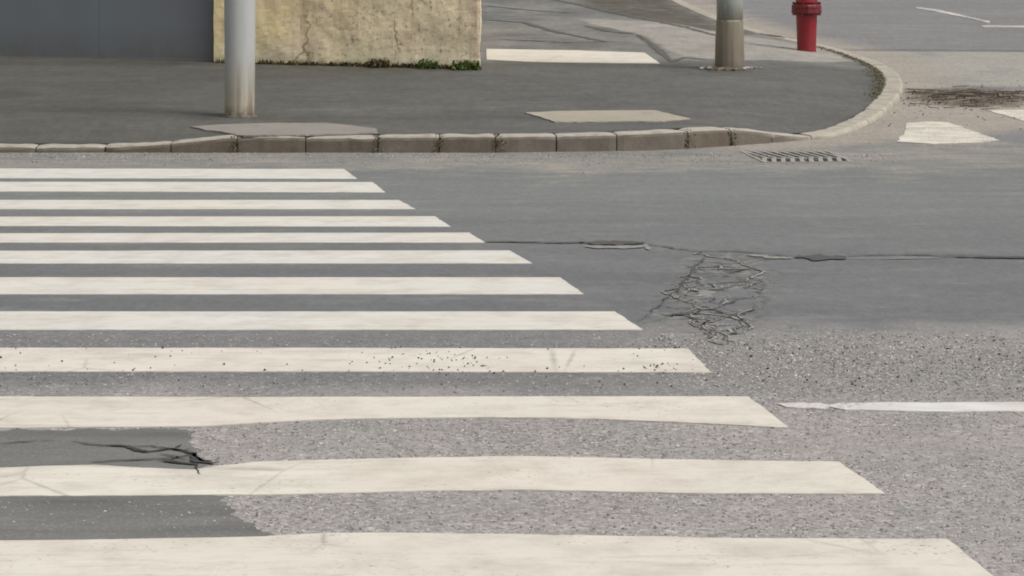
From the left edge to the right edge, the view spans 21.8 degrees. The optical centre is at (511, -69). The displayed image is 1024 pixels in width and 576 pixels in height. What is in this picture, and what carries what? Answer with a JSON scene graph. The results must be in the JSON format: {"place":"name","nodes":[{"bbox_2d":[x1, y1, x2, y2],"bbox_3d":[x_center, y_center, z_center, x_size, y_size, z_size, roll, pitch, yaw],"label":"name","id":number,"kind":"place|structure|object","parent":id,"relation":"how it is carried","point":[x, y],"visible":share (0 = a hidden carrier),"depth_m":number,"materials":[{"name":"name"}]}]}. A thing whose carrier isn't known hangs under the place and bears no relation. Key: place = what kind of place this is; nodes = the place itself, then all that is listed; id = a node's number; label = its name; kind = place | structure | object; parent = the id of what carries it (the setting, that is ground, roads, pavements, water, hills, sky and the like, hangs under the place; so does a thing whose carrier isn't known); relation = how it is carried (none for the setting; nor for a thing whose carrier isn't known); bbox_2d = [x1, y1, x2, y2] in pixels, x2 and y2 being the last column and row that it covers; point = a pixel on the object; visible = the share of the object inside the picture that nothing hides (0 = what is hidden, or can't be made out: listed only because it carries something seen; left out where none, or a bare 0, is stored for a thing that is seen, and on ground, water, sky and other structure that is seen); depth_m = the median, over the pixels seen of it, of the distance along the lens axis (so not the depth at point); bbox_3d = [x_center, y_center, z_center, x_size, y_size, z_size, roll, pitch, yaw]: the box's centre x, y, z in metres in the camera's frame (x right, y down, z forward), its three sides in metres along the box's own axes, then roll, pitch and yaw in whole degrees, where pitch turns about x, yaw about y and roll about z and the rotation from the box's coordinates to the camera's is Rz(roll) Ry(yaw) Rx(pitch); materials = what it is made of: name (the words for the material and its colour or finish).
{"place":"outdoors","nodes":[
{"label":"outdoors","id":0,"kind":"place"},
{"bbox_2d":[0,0,883,143],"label":"pavement","id":1,"kind":"structure","parent":0,"point":[788,87],"depth_m":23.48,"materials":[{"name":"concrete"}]},
{"bbox_2d":[223,0,256,117],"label":"street pole","id":2,"kind":"object","parent":1,"relation":"on","point":[239,30],"visible":0.94,"depth_m":21.14,"materials":[{"name":"metal"}]},
{"bbox_2d":[190,123,377,136],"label":"concrete slab","id":3,"kind":"structure","parent":1,"relation":"on","point":[279,129],"depth_m":20.27,"materials":[{"name":"grey concrete"}]},
{"bbox_2d":[213,0,481,66],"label":"roughcast wall","id":4,"kind":"structure","parent":1,"relation":"on","point":[446,32],"depth_m":25.63,"materials":[{"name":"beige paint"}]},
{"bbox_2d":[0,0,213,61],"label":"metal gate","id":5,"kind":"structure","parent":4,"relation":"attached to","point":[174,30],"depth_m":26.44,"materials":[{"name":"grey metal"}]},
{"bbox_2d":[213,58,482,69],"bbox_3d":[-1.596,1.277,25.637,2.728,0.094,0.094,0,0,16],"label":"moss growth","id":6,"kind":"object","parent":1,"relation":"on","point":[393,65],"visible":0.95,"depth_m":25.66,"materials":[{"name":"green plant"}]},
{"bbox_2d":[365,57,389,67],"bbox_3d":[-1.288,1.259,25.508,0.250,0.113,0.181,0,0,-11],"label":"weed","id":7,"kind":"object","parent":1,"relation":"on","point":[380,63],"visible":1,"depth_m":25.48,"materials":[{"name":"green plant"}]},
{"bbox_2d":[418,58,438,68],"bbox_3d":[-0.797,1.265,25.377,0.216,0.122,0.167,0,0,0],"label":"weed","id":8,"kind":"object","parent":1,"relation":"on","point":[426,64],"visible":1,"depth_m":25.35,"materials":[{"name":"green plant"}]},
{"bbox_2d":[452,55,479,70],"bbox_3d":[-0.449,1.252,25.300,0.293,0.152,0.290,0,0,0],"label":"weed","id":9,"kind":"object","parent":1,"relation":"on","point":[467,64],"visible":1,"depth_m":25.24,"materials":[{"name":"green plant"}]},
{"bbox_2d":[486,49,659,63],"bbox_3d":[0.587,1.252,26.749,1.708,0.071,1.670,0,0,0],"label":"stop line","id":10,"kind":"object","parent":1,"relation":"on","point":[556,56],"visible":1,"depth_m":26.67,"materials":[{"name":"white paint"}]},
{"bbox_2d":[525,110,689,122],"bbox_3d":[0.755,1.472,21.178,1.309,0.043,0.871,0,0,0],"label":"concrete cover","id":11,"kind":"object","parent":1,"relation":"on","point":[605,116],"visible":1,"depth_m":21.13,"materials":[{"name":"grey concrete"}]},
{"bbox_2d":[483,0,792,61],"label":"pavement crack","id":12,"kind":"object","parent":1,"relation":"on","point":[655,47],"visible":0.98,"depth_m":30.36,"materials":[{"name":"grey asphalt"}]},
{"bbox_2d":[699,65,760,69],"bbox_3d":[2.076,1.295,25.369,0.602,0.034,0.522,0,0,0],"label":"rubble","id":13,"kind":"object","parent":1,"relation":"on","point":[711,68],"visible":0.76,"depth_m":25.27,"materials":[{"name":"stone"}]},
{"bbox_2d":[712,0,752,70],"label":"street pole","id":14,"kind":"object","parent":1,"relation":"on","point":[729,46],"visible":0.91,"depth_m":25.23,"materials":[{"name":"beige metal"}]},
{"bbox_2d":[791,0,821,51],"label":"fire hydrant","id":15,"kind":"object","parent":1,"relation":"on","point":[806,12],"visible":0.95,"depth_m":28.03,"materials":[{"name":"red metal"}]},
{"bbox_2d":[0,0,1023,575],"bbox_3d":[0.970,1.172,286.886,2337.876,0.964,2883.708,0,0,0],"label":"road","id":16,"kind":"structure","parent":0,"point":[956,478],"depth_m":11.77,"materials":[{"name":"grey asphalt"}]},
{"bbox_2d":[0,428,271,539],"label":"asphalt patch","id":17,"kind":"object","parent":16,"relation":"on","point":[52,447],"visible":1,"depth_m":7.67,"materials":[{"name":"grey asphalt"}]},
{"bbox_2d":[4,440,219,473],"bbox_3d":[-1.242,1.644,8.422,0.849,0.001,0.371,0,0,26],"label":"patch crack","id":18,"kind":"object","parent":17,"relation":"on","point":[195,457],"visible":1,"depth_m":8.35,"materials":[{"name":"black asphalt"}]},
{"bbox_2d":[0,168,356,178],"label":"zebra stripe","id":19,"kind":"object","parent":16,"relation":"on","point":[34,173],"visible":1,"depth_m":18.09,"materials":[{"name":"white paint"}]},
{"bbox_2d":[0,182,384,192],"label":"zebra stripe","id":20,"kind":"object","parent":16,"relation":"on","point":[319,187],"visible":1,"depth_m":17.10,"materials":[{"name":"white paint"}]},
{"bbox_2d":[0,200,415,209],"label":"zebra stripe","id":21,"kind":"object","parent":16,"relation":"on","point":[202,205],"visible":1,"depth_m":15.98,"materials":[{"name":"white paint"}]},
{"bbox_2d":[0,216,450,226],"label":"zebra stripe","id":22,"kind":"object","parent":16,"relation":"on","point":[272,221],"visible":1,"depth_m":15.10,"materials":[{"name":"white paint"}]},
{"bbox_2d":[0,232,484,242],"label":"zebra stripe","id":23,"kind":"object","parent":16,"relation":"on","point":[454,237],"visible":1,"depth_m":14.26,"materials":[{"name":"white paint"}]},
{"bbox_2d":[0,250,531,263],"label":"zebra stripe","id":24,"kind":"object","parent":16,"relation":"on","point":[301,257],"visible":1,"depth_m":13.43,"materials":[{"name":"white paint"}]},
{"bbox_2d":[0,277,583,294],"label":"zebra stripe","id":25,"kind":"object","parent":16,"relation":"on","point":[284,286],"visible":1,"depth_m":12.33,"materials":[{"name":"white paint"}]},
{"bbox_2d":[0,311,642,330],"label":"zebra stripe","id":26,"kind":"object","parent":16,"relation":"on","point":[312,320],"visible":1,"depth_m":11.26,"materials":[{"name":"white paint"}]},
{"bbox_2d":[0,344,679,391],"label":"pebbles","id":27,"kind":"object","parent":16,"relation":"on","point":[162,347],"visible":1,"depth_m":10.04,"materials":[{"name":"grey gravel"}]},
{"bbox_2d":[0,348,709,372],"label":"zebra stripe","id":28,"kind":"object","parent":16,"relation":"on","point":[571,360],"visible":1,"depth_m":10.21,"materials":[{"name":"white paint"}]},
{"bbox_2d":[0,396,787,427],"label":"zebra stripe","id":29,"kind":"object","parent":16,"relation":"on","point":[69,412],"visible":1,"depth_m":9.16,"materials":[{"name":"white paint"}]},
{"bbox_2d":[0,456,884,495],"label":"zebra stripe","id":30,"kind":"object","parent":16,"relation":"on","point":[509,473],"visible":1,"depth_m":8.02,"materials":[{"name":"white paint"}]},
{"bbox_2d":[0,153,896,172],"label":"gutter grit","id":31,"kind":"object","parent":16,"relation":"on","point":[418,157],"visible":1,"depth_m":19.48,"materials":[{"name":"gravel"}]},
{"bbox_2d":[0,0,903,152],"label":"kerb","id":32,"kind":"structure","parent":16,"relation":"on","point":[884,103],"depth_m":19.89,"materials":[{"name":"concrete"}]},
{"bbox_2d":[229,45,886,152],"bbox_3d":[1.887,1.438,23.628,3.080,0.425,10.631,0,0,30],"label":"moss","id":33,"kind":"object","parent":32,"relation":"on","point":[874,92],"visible":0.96,"depth_m":23.90,"materials":[{"name":"green plant"}]},
{"bbox_2d":[0,532,992,575],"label":"zebra stripe","id":34,"kind":"object","parent":16,"relation":"on","point":[392,554],"visible":1,"depth_m":7.01,"materials":[{"name":"white paint"}]},
{"bbox_2d":[661,252,765,343],"bbox_3d":[0.913,1.645,12.128,0.469,0.001,3.054,0,0,6],"label":"crack lip","id":35,"kind":"object","parent":16,"relation":"on","point":[729,329],"visible":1,"depth_m":11.93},
{"bbox_2d":[663,252,763,343],"bbox_3d":[0.919,1.645,12.134,0.459,0.001,3.057,0,0,5],"label":"crack web","id":36,"kind":"object","parent":16,"relation":"on","point":[737,316],"visible":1,"depth_m":11.64},
{"bbox_2d":[667,262,765,344],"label":"crack crumbs","id":37,"kind":"object","parent":16,"relation":"on","point":[717,305],"visible":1,"depth_m":12.04,"materials":[{"name":"grey asphalt"}]},
{"bbox_2d":[585,244,911,343],"bbox_3d":[0.697,1.645,12.391,1.836,0.001,3.062,0,0,25],"label":"crumbled seam edge","id":38,"kind":"object","parent":16,"relation":"on","point":[646,246],"visible":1,"depth_m":13.55,"materials":[{"name":"grey asphalt"}]},
{"bbox_2d":[486,240,1023,320],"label":"road seam","id":39,"kind":"object","parent":16,"relation":"on","point":[811,257],"visible":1,"depth_m":13.50,"materials":[{"name":"black asphalt"}]},
{"bbox_2d":[737,149,853,162],"bbox_3d":[2.074,1.647,19.551,0.660,0.006,1.100,0,0,-5],"label":"drain grate","id":40,"kind":"object","parent":16,"relation":"on","point":[780,157],"visible":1,"depth_m":19.45,"materials":[{"name":"metal"}]},
{"bbox_2d":[649,333,1023,397],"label":"loose grit","id":41,"kind":"object","parent":16,"relation":"on","point":[849,349],"visible":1,"depth_m":10.18,"materials":[{"name":"grey gravel"}]},
{"bbox_2d":[777,402,1023,412],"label":"lane line","id":42,"kind":"object","parent":16,"relation":"on","point":[941,407],"visible":1,"depth_m":9.21,"materials":[{"name":"white paint"}]},
{"bbox_2d":[868,80,1023,143],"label":"leaf litter","id":43,"kind":"object","parent":16,"relation":"on","point":[964,94],"visible":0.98,"depth_m":23.89,"materials":[{"name":"brown plant"}]},
{"bbox_2d":[897,121,998,143],"bbox_3d":[3.379,1.600,21.188,0.806,0.066,1.542,0,0,0],"label":"zebra stripe","id":44,"kind":"object","parent":16,"relation":"on","point":[926,132],"visible":1,"depth_m":21.02,"materials":[{"name":"white paint"}]},
{"bbox_2d":[915,7,989,22],"bbox_3d":[5.724,1.073,34.374,0.224,0.120,2.924,0,0,-11],"label":"road line","id":45,"kind":"object","parent":16,"relation":"on","point":[950,13],"visible":1,"depth_m":34.52,"materials":[{"name":"paint"}]},
{"bbox_2d":[979,25,1023,27],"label":"road line","id":46,"kind":"object","parent":16,"relation":"on","point":[1003,26],"visible":1,"depth_m":32.29,"materials":[{"name":"paint"}]},
{"bbox_2d":[987,110,1023,120],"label":"zebra stripe","id":47,"kind":"object","parent":16,"relation":"on","point":[1018,114],"visible":1,"depth_m":22.55,"materials":[{"name":"white paint"}]}
]}

